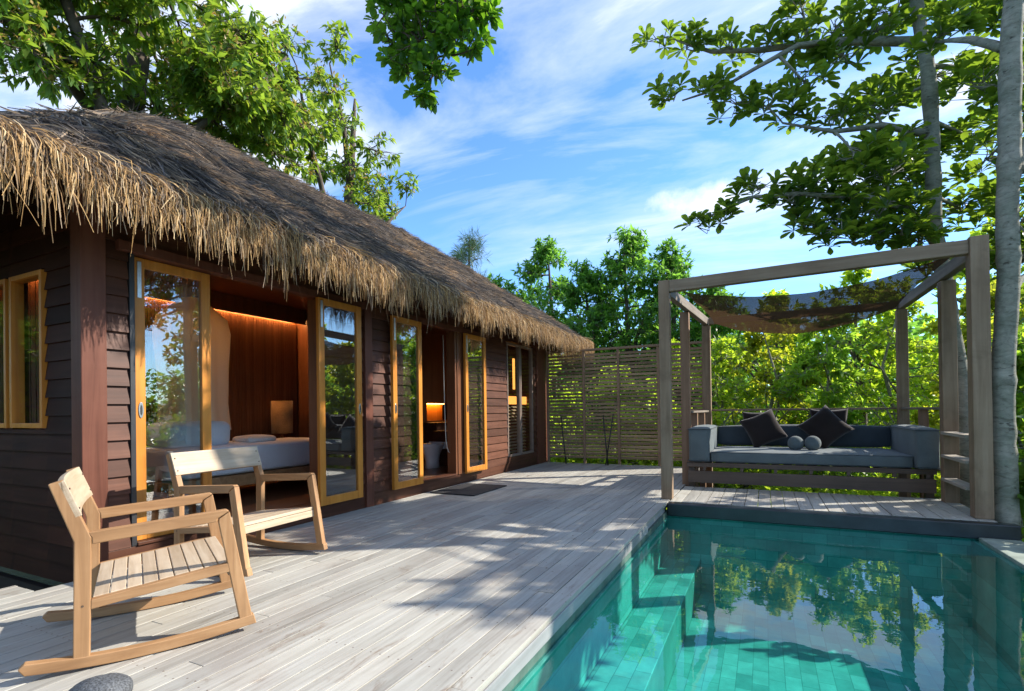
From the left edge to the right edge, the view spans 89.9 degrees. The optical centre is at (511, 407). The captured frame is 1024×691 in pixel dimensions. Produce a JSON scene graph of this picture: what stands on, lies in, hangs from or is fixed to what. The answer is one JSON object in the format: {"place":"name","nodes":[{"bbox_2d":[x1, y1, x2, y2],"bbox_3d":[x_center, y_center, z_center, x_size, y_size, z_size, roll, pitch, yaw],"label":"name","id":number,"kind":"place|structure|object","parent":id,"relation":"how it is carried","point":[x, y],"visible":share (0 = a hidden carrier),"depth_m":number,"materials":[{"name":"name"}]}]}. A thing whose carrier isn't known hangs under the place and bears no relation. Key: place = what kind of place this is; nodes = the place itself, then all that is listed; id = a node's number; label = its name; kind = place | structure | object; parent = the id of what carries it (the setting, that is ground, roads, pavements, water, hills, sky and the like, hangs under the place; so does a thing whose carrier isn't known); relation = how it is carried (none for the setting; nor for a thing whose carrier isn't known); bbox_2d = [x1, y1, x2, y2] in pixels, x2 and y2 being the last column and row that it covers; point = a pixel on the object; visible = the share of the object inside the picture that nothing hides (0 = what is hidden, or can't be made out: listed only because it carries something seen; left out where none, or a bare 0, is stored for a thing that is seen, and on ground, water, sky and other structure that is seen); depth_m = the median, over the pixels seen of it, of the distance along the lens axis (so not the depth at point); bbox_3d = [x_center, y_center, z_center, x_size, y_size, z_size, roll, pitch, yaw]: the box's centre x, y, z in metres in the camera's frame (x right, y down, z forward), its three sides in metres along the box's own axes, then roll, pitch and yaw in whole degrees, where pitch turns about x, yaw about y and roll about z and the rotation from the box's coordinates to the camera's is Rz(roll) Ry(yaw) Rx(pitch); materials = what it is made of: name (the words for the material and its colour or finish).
{"place":"outdoors","nodes":[
{"label":"outdoors","id":0,"kind":"place"},
{"bbox_2d":[0,384,1022,585],"bbox_3d":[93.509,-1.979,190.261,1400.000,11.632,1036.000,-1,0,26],"label":"ground","id":1,"kind":"structure","parent":0,"point":[30,577],"depth_m":7.53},
{"bbox_2d":[0,0,342,183],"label":"mango tree","id":2,"kind":"object","parent":1,"relation":"on","point":[248,106],"visible":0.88,"depth_m":8.06,"materials":[{"name":"green plant"}]},
{"bbox_2d":[0,102,594,582],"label":"thatched bungalow","id":3,"kind":"object","parent":1,"relation":"on","point":[360,338],"visible":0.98,"depth_m":4.65,"materials":[{"name":"brown wood"}]},
{"bbox_2d":[0,279,9,427],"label":"window","id":4,"kind":"structure","parent":3,"relation":"in","point":[4,282],"depth_m":3.89,"materials":[{"name":"yellow wood"}]},
{"bbox_2d":[8,269,47,427],"bbox_3d":[-3.538,-0.415,3.778,0.490,1.130,0.080,-1,0,26],"label":"window","id":5,"kind":"structure","parent":3,"relation":"in","point":[15,283],"depth_m":3.84,"materials":[{"name":"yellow wood"}]},
{"bbox_2d":[134,257,211,540],"bbox_3d":[-2.651,-0.067,4.028,0.050,2.088,0.580,-1,0,26],"label":"sliding door","id":6,"kind":"structure","parent":3,"relation":"in","point":[203,279],"depth_m":3.90,"materials":[{"name":"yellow wood"}]},
{"bbox_2d":[151,296,230,429],"bbox_3d":[-3.551,-0.489,5.741,0.624,1.500,0.785,-1,0,26],"label":"mosquito net","id":7,"kind":"object","parent":3,"relation":"hanging from","point":[175,331],"visible":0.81,"depth_m":5.46,"materials":[{"name":"white fabric"}]},
{"bbox_2d":[146,437,309,511],"bbox_3d":[-3.180,0.709,6.133,0.900,0.618,2.300,-1,0,26],"label":"bed","id":8,"kind":"object","parent":3,"relation":"on","point":[284,455],"visible":0.4,"depth_m":5.61,"materials":[{"name":"white fabric"}]},
{"bbox_2d":[146,421,229,447],"bbox_3d":[-3.500,0.284,5.564,0.522,0.292,0.686,-1,0,26],"label":"bed pillow","id":9,"kind":"object","parent":8,"relation":"on","point":[174,434],"visible":0.76,"depth_m":5.30,"materials":[{"name":"white fabric"}]},
{"bbox_2d":[232,434,275,442],"bbox_3d":[-3.070,0.369,6.119,0.345,0.096,0.397,-1,0,26],"label":"bed pillow","id":10,"kind":"object","parent":8,"relation":"on","point":[254,438],"visible":0.91,"depth_m":6.00,"materials":[{"name":"white fabric"}]},
{"bbox_2d":[316,297,362,505],"bbox_3d":[-1.813,-0.060,5.438,0.050,2.110,0.610,-1,0,26],"label":"sliding door","id":11,"kind":"structure","parent":3,"relation":"in","point":[324,500],"depth_m":5.28,"materials":[{"name":"yellow wood"}]},
{"bbox_2d":[390,315,422,489],"bbox_3d":[-1.314,-0.062,6.454,0.050,2.110,0.585,-1,0,26],"label":"sliding door","id":12,"kind":"structure","parent":3,"relation":"in","point":[396,485],"depth_m":6.31,"materials":[{"name":"yellow wood"}]},
{"bbox_2d":[423,431,447,468],"bbox_3d":[-1.290,0.705,8.686,0.400,0.600,0.710,-1,0,26],"label":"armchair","id":13,"kind":"object","parent":3,"relation":"on","point":[435,451],"visible":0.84,"depth_m":8.56,"materials":[{"name":"white fabric"}]},
{"bbox_2d":[443,336,449,452],"bbox_3d":[-0.940,-0.183,7.622,0.165,1.765,0.033,-1,0,-35],"label":"curtain","id":14,"kind":"object","parent":3,"relation":"hanging from","point":[444,392],"visible":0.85,"depth_m":7.58,"materials":[{"name":"brown fabric"}]},
{"bbox_2d":[463,333,486,473],"bbox_3d":[-0.562,-0.064,7.982,0.050,2.110,0.630,-1,0,26],"label":"sliding door","id":15,"kind":"structure","parent":3,"relation":"in","point":[468,469],"depth_m":7.83,"materials":[{"name":"yellow wood"}]},
{"bbox_2d":[506,342,520,456],"bbox_3d":[0.011,-0.142,9.388,0.070,2.055,0.540,-1,0,26],"label":"window","id":16,"kind":"structure","parent":3,"relation":"in","point":[518,398],"depth_m":9.59,"materials":[{"name":"yellow wood"}]},
{"bbox_2d":[520,345,533,454],"bbox_3d":[0.262,-0.142,9.900,0.070,2.055,0.560,-1,0,26],"label":"window","id":17,"kind":"structure","parent":3,"relation":"in","point":[531,450],"depth_m":10.11,"materials":[{"name":"yellow wood"}]},
{"bbox_2d":[0,505,666,590],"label":"deck joists","id":18,"kind":"object","parent":1,"relation":"on","point":[7,580],"depth_m":4.03,"materials":[{"name":"wood"}]},
{"bbox_2d":[0,462,684,690],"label":"deck","id":19,"kind":"structure","parent":18,"relation":"on","point":[427,591],"depth_m":2.98,"materials":[{"name":"grey wood"}]},
{"bbox_2d":[68,673,132,690],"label":"rock","id":20,"kind":"object","parent":19,"relation":"on","point":[114,682],"visible":1,"depth_m":1.89,"materials":[{"name":"grey stone"}]},
{"bbox_2d":[18,467,255,676],"bbox_3d":[-1.843,0.711,2.597,0.867,0.810,0.713,-1,0,-36],"label":"rocking chair","id":21,"kind":"object","parent":19,"relation":"on","point":[215,552],"visible":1,"depth_m":2.45,"materials":[{"name":"brown wood"}]},
{"bbox_2d":[166,446,327,576],"bbox_3d":[-1.971,0.719,3.796,0.895,0.810,0.713,-1,0,23],"label":"rocking chair","id":22,"kind":"object","parent":19,"relation":"on","point":[260,520],"visible":0.76,"depth_m":3.80,"materials":[{"name":"brown wood"}]},
{"bbox_2d":[430,483,506,495],"bbox_3d":[-0.578,1.117,7.038,0.680,0.014,0.920,-1,0,26],"label":"doormat","id":23,"kind":"object","parent":19,"relation":"on","point":[470,489],"visible":1,"depth_m":6.96,"materials":[{"name":"black rubber"}]},
{"bbox_2d":[560,416,566,463],"bbox_3d":[1.034,0.645,10.322,0.026,0.952,0.286,-1,0,-15],"label":"garden stake","id":24,"kind":"object","parent":19,"relation":"on","point":[563,441],"visible":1,"depth_m":10.30,"materials":[{"name":"metal"}]},
{"bbox_2d":[483,506,665,690],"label":"deck fascia","id":25,"kind":"structure","parent":19,"relation":"attached to","point":[510,672],"depth_m":2.76,"materials":[{"name":"grey wood"}]},
{"bbox_2d":[603,415,608,464],"bbox_3d":[1.812,0.627,9.941,0.026,0.962,0.267,-1,0,-8],"label":"garden stake","id":26,"kind":"object","parent":19,"relation":"on","point":[605,440],"visible":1,"depth_m":9.93,"materials":[{"name":"metal"}]},
{"bbox_2d":[605,414,613,464],"bbox_3d":[1.888,0.616,9.943,0.216,0.981,0.026,-1,0,-26],"label":"garden stake","id":27,"kind":"object","parent":19,"relation":"on","point":[609,439],"visible":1,"depth_m":9.93,"materials":[{"name":"metal"}]},
{"bbox_2d":[258,13,420,222],"bbox_3d":[-4.169,-2.993,12.206,3.269,10.434,4.419,-1,0,26],"label":"mango tree","id":28,"kind":"object","parent":1,"relation":"on","point":[356,179],"visible":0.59,"depth_m":11.63,"materials":[{"name":"green plant"}]},
{"bbox_2d":[363,0,503,114],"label":"overhanging tree","id":29,"kind":"object","parent":1,"relation":"on","point":[447,23],"visible":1,"depth_m":3.81,"materials":[{"name":"green plant"}]},
{"bbox_2d":[447,226,492,277],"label":"wispy tree","id":30,"kind":"object","parent":1,"relation":"on","point":[470,246],"visible":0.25,"depth_m":23.65,"materials":[{"name":"green plant"}]},
{"bbox_2d":[486,272,523,299],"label":"leafy tree","id":31,"kind":"object","parent":1,"relation":"on","point":[499,280],"visible":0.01,"depth_m":20.62,"materials":[{"name":"green plant"}]},
{"bbox_2d":[505,235,606,430],"bbox_3d":[1.536,-2.513,20.596,5.309,8.933,5.373,-1,0,26],"label":"leafy tree","id":32,"kind":"object","parent":1,"relation":"on","point":[545,253],"visible":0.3,"depth_m":20.36,"materials":[{"name":"green plant"}]},
{"bbox_2d":[549,355,586,461],"bbox_3d":[1.062,0.480,14.710,2.486,4.090,2.514,-1,0,26],"label":"shrub","id":33,"kind":"object","parent":1,"relation":"on","point":[562,392],"visible":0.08,"depth_m":14.51,"materials":[{"name":"green plant"}]},
{"bbox_2d":[550,396,601,463],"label":"shrub","id":34,"kind":"object","parent":1,"relation":"on","point":[571,460],"visible":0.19,"depth_m":12.46,"materials":[{"name":"green plant"}]},
{"bbox_2d":[550,258,639,451],"bbox_3d":[2.834,-1.818,19.191,4.643,7.506,4.626,-1,0,26],"label":"leafy tree","id":35,"kind":"object","parent":1,"relation":"on","point":[584,281],"visible":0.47,"depth_m":18.66,"materials":[{"name":"green plant"}]},
{"bbox_2d":[571,362,656,465],"bbox_3d":[2.708,0.564,13.045,2.396,3.543,2.261,-1,0,-39],"label":"shrub","id":36,"kind":"object","parent":1,"relation":"on","point":[602,461],"visible":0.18,"depth_m":12.92,"materials":[{"name":"green plant"}]},
{"bbox_2d":[546,341,702,465],"bbox_3d":[2.131,0.562,9.971,3.110,3.485,0.085,-1,0,26],"label":"slatted screen","id":37,"kind":"object","parent":1,"relation":"on","point":[618,403],"visible":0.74,"depth_m":10.05,"materials":[{"name":"brown wood"}]},
{"bbox_2d":[592,408,657,465],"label":"shrub","id":38,"kind":"object","parent":1,"relation":"on","point":[636,462],"visible":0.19,"depth_m":11.45,"materials":[{"name":"green plant"}]},
{"bbox_2d":[578,223,680,448],"bbox_3d":[4.344,-2.438,19.075,4.336,8.692,4.760,-1,0,26],"label":"leafy tree","id":39,"kind":"object","parent":1,"relation":"on","point":[629,258],"visible":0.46,"depth_m":18.60,"materials":[{"name":"green plant"}]},
{"bbox_2d":[629,337,697,464],"bbox_3d":[4.079,0.282,12.982,2.154,4.126,2.695,0,0,-45],"label":"shrub","id":40,"kind":"object","parent":1,"relation":"on","point":[674,341],"visible":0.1,"depth_m":12.85,"materials":[{"name":"green plant"}]},
{"bbox_2d":[611,236,730,449],"bbox_3d":[5.494,-1.921,18.046,4.318,8.184,4.043,-1,0,26],"label":"leafy tree","id":41,"kind":"object","parent":1,"relation":"on","point":[673,265],"visible":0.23,"depth_m":17.88,"materials":[{"name":"green plant"}]},
{"bbox_2d":[673,438,739,489],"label":"shrub","id":42,"kind":"object","parent":1,"relation":"on","point":[732,486],"visible":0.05,"depth_m":10.18,"materials":[{"name":"green plant"}]},
{"bbox_2d":[671,286,767,449],"bbox_3d":[6.792,-0.958,17.128,4.704,6.881,4.037,-1,0,26],"label":"leafy tree","id":43,"kind":"object","parent":1,"relation":"on","point":[722,331],"visible":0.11,"depth_m":16.61,"materials":[{"name":"green plant"}]},
{"bbox_2d":[672,336,768,489],"bbox_3d":[4.681,0.231,11.285,2.125,3.668,2.150,-1,0,-34],"label":"shrub","id":44,"kind":"object","parent":1,"relation":"on","point":[719,349],"visible":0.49,"depth_m":11.04,"materials":[{"name":"green plant"}]},
{"bbox_2d":[570,454,940,508],"bbox_3d":[5.561,2.298,8.977,16.254,2.202,13.262,-1,0,26],"label":"ground cover","id":45,"kind":"object","parent":1,"relation":"on","point":[836,491],"visible":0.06,"depth_m":9.76,"materials":[{"name":"green plant"}]},
{"bbox_2d":[719,288,826,424],"bbox_3d":[7.655,-0.641,15.097,3.156,5.720,3.699,-1,0,0],"label":"leafy tree","id":46,"kind":"object","parent":1,"relation":"on","point":[772,292],"visible":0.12,"depth_m":14.85,"materials":[{"name":"green plant"}]},
{"bbox_2d":[713,332,840,474],"bbox_3d":[5.928,-0.131,12.091,2.714,4.622,2.728,-1,0,7],"label":"shrub","id":47,"kind":"object","parent":1,"relation":"on","point":[757,341],"visible":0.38,"depth_m":11.81,"materials":[{"name":"green plant"}]},
{"bbox_2d":[557,301,1023,429],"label":"woodland","id":48,"kind":"object","parent":1,"relation":"on","point":[917,324],"depth_m":22.55,"materials":[{"name":"green plant"}]},
{"bbox_2d":[629,0,1023,507],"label":"almond tree","id":49,"kind":"object","parent":1,"relation":"on","point":[877,159],"visible":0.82,"depth_m":6.12,"materials":[{"name":"green plant"}]},
{"bbox_2d":[658,234,994,519],"bbox_3d":[3.748,0.684,6.707,3.022,4.560,2.903,-1,0,26],"label":"pergola","id":50,"kind":"object","parent":1,"relation":"on","point":[971,254],"visible":0.73,"depth_m":5.63,"materials":[{"name":"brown wood"}]},
{"bbox_2d":[691,407,938,497],"bbox_3d":[4.008,0.988,7.188,2.889,1.950,1.836,-1,0,26],"label":"railing","id":51,"kind":"object","parent":50,"relation":"attached to","point":[923,416],"visible":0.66,"depth_m":7.72,"materials":[{"name":"wood"}]},
{"bbox_2d":[684,258,948,333],"bbox_3d":[3.728,-1.272,6.673,2.560,0.428,2.430,-1,0,26],"label":"shade cloth","id":52,"kind":"object","parent":50,"relation":"hanging from","point":[810,311],"visible":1,"depth_m":6.14,"materials":[{"name":"brown fabric"}]},
{"bbox_2d":[670,486,997,522],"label":"pergola deck","id":53,"kind":"structure","parent":50,"relation":"attached to","point":[892,506],"depth_m":5.75,"materials":[{"name":"grey wood"}]},
{"bbox_2d":[687,446,940,498],"bbox_3d":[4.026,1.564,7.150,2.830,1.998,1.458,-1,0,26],"label":"daybed","id":54,"kind":"object","parent":53,"relation":"on","point":[878,460],"visible":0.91,"depth_m":6.54,"materials":[{"name":"grey fabric"}]},
{"bbox_2d":[687,425,717,461],"bbox_3d":[2.874,0.510,7.675,0.308,0.499,1.415,-1,0,26],"label":"bolster cushion","id":55,"kind":"object","parent":54,"relation":"on","point":[703,442],"visible":0.91,"depth_m":7.06,"materials":[{"name":"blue fabric"}]},
{"bbox_2d":[739,408,787,447],"bbox_3d":[3.693,0.314,7.547,0.632,0.603,0.285,-1,0,12],"label":"pillow","id":56,"kind":"object","parent":54,"relation":"on","point":[764,428],"visible":0.99,"depth_m":7.47,"materials":[{"name":"brown fabric"}]},
{"bbox_2d":[787,436,803,449],"bbox_3d":[3.851,0.484,6.966,0.205,0.201,0.180,-1,0,26],"label":"round cushion","id":57,"kind":"object","parent":54,"relation":"on","point":[795,442],"visible":0.96,"depth_m":6.91,"materials":[{"name":"grey fabric"}]},
{"bbox_2d":[717,424,890,446],"bbox_3d":[4.272,0.414,7.657,2.245,0.326,0.258,-1,0,26],"label":"back cushion","id":58,"kind":"object","parent":54,"relation":"on","point":[867,436],"visible":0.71,"depth_m":7.34,"materials":[{"name":"grey fabric"}]},
{"bbox_2d":[742,412,763,419],"bbox_3d":[3.854,0.280,8.056,0.440,0.439,0.135,-1,0,26],"label":"pillow","id":59,"kind":"object","parent":58,"relation":"on","point":[747,415],"visible":0.14,"depth_m":8.08,"materials":[{"name":"grey fabric"}]},
{"bbox_2d":[809,409,847,423],"bbox_3d":[4.715,0.265,7.632,0.500,0.499,0.134,-1,0,26],"label":"pillow","id":60,"kind":"object","parent":58,"relation":"on","point":[841,414],"visible":0.16,"depth_m":7.54,"materials":[{"name":"grey fabric"}]},
{"bbox_2d":[804,436,821,449],"bbox_3d":[4.022,0.476,6.860,0.205,0.201,0.180,-1,0,26],"label":"round cushion","id":61,"kind":"object","parent":54,"relation":"on","point":[812,442],"visible":0.98,"depth_m":6.80,"materials":[{"name":"grey fabric"}]},
{"bbox_2d":[796,404,853,447],"bbox_3d":[4.402,0.282,7.220,0.704,0.655,0.300,-1,0,26],"label":"pillow","id":62,"kind":"object","parent":54,"relation":"on","point":[826,425],"visible":0.93,"depth_m":7.15,"materials":[{"name":"brown fabric"}]},
{"bbox_2d":[889,425,939,468],"bbox_3d":[5.105,0.473,6.543,0.252,0.500,1.475,-1,0,26],"label":"bolster cushion","id":63,"kind":"object","parent":54,"relation":"on","point":[920,444],"visible":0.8,"depth_m":5.94,"materials":[{"name":"grey fabric"}]},
{"bbox_2d":[768,319,889,495],"bbox_3d":[6.627,-0.081,10.927,2.548,4.485,2.602,-1,0,26],"label":"shrub","id":64,"kind":"object","parent":1,"relation":"on","point":[840,388],"visible":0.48,"depth_m":10.54,"materials":[{"name":"green plant"}]},
{"bbox_2d":[812,268,935,447],"bbox_3d":[9.678,-1.070,14.448,3.602,6.300,3.570,-1,0,26],"label":"leafy tree","id":65,"kind":"object","parent":1,"relation":"on","point":[853,279],"visible":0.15,"depth_m":14.06,"materials":[{"name":"green plant"}]},
{"bbox_2d":[834,300,938,494],"bbox_3d":[7.997,-0.360,10.844,2.694,4.804,2.384,-1,0,26],"label":"shrub","id":66,"kind":"object","parent":1,"relation":"on","point":[882,331],"visible":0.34,"depth_m":10.63,"materials":[{"name":"green plant"}]},
{"bbox_2d":[893,204,1023,436],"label":"leafy tree","id":67,"kind":"object","parent":1,"relation":"on","point":[959,290],"visible":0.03,"depth_m":12.26,"materials":[{"name":"green plant"}]},
{"bbox_2d":[898,0,1023,525],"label":"almond tree","id":68,"kind":"object","parent":1,"relation":"on","point":[1005,92],"visible":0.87,"depth_m":4.84,"materials":[{"name":"green plant"}]},
{"bbox_2d":[910,280,1023,496],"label":"shrub","id":69,"kind":"object","parent":1,"relation":"on","point":[932,326],"visible":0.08,"depth_m":9.27,"materials":[{"name":"green plant"}]},
{"bbox_2d":[936,325,1023,541],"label":"shrub","id":70,"kind":"object","parent":1,"relation":"on","point":[1020,389],"visible":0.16,"depth_m":7.09,"materials":[{"name":"green plant"}]},
{"bbox_2d":[1012,456,1023,515],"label":"garden plant","id":71,"kind":"object","parent":1,"relation":"on","point":[1021,479],"visible":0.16,"depth_m":4.96,"materials":[{"name":"green plant"}]},
{"bbox_2d":[1016,415,1023,495],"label":"garden plant","id":72,"kind":"object","parent":1,"relation":"on","point":[1020,488],"visible":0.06,"depth_m":5.13,"materials":[{"name":"green plant"}]},
{"bbox_2d":[0,0,1023,385],"label":"sky","id":73,"kind":"structure","parent":0,"point":[554,133],"materials":[{"name":"blue"}]},
{"bbox_2d":[520,520,1023,690],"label":"pool wall","id":74,"kind":"structure","parent":0,"point":[571,661],"depth_m":3.95,"materials":[{"name":"green tile"}]},
{"bbox_2d":[502,509,666,690],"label":"pool kerb","id":75,"kind":"structure","parent":74,"relation":"on","point":[527,668],"depth_m":3.00,"materials":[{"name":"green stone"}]},
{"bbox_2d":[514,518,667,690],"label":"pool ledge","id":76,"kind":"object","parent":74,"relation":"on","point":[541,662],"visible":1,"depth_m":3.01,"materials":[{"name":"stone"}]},
{"bbox_2d":[667,515,978,626],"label":"pool wall","id":77,"kind":"structure","parent":0,"point":[919,577],"depth_m":5.16,"materials":[{"name":"green tile"}]},
{"bbox_2d":[667,502,1021,540],"bbox_3d":[3.158,1.141,5.241,3.032,0.146,0.120,-1,0,26],"label":"pool coping","id":78,"kind":"object","parent":77,"relation":"on","point":[931,526],"visible":0.93,"depth_m":5.08,"materials":[{"name":"stone"}]},
{"bbox_2d":[979,538,1023,569],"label":"pool coping","id":79,"kind":"object","parent":77,"relation":"attached to","point":[1012,551],"visible":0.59,"depth_m":4.29,"materials":[{"name":"stone"}]},
{"bbox_2d":[667,591,1023,690],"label":"pool floor","id":80,"kind":"structure","parent":0,"point":[735,643],"depth_m":4.23,"materials":[{"name":"green tile"}]},
{"bbox_2d":[580,555,700,690],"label":"pool bench","id":81,"kind":"object","parent":80,"relation":"on","point":[642,651],"visible":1,"depth_m":3.89,"materials":[{"name":"green tile"}]},
{"bbox_3d":[-3.259,0.776,7.320,0.250,0.500,0.420,-1,0,26],"label":"bedside table","id":82,"kind":"object","parent":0,"visible":0},
{"bbox_2d":[271,401,292,437],"bbox_3d":[-3.267,0.215,7.289,0.290,0.619,0.290,-1,0,26],"label":"table lamp","id":83,"kind":"object","parent":82,"relation":"on","point":[282,418],"visible":0.81,"depth_m":7.17,"materials":[{"name":"orange fabric"}]}
]}

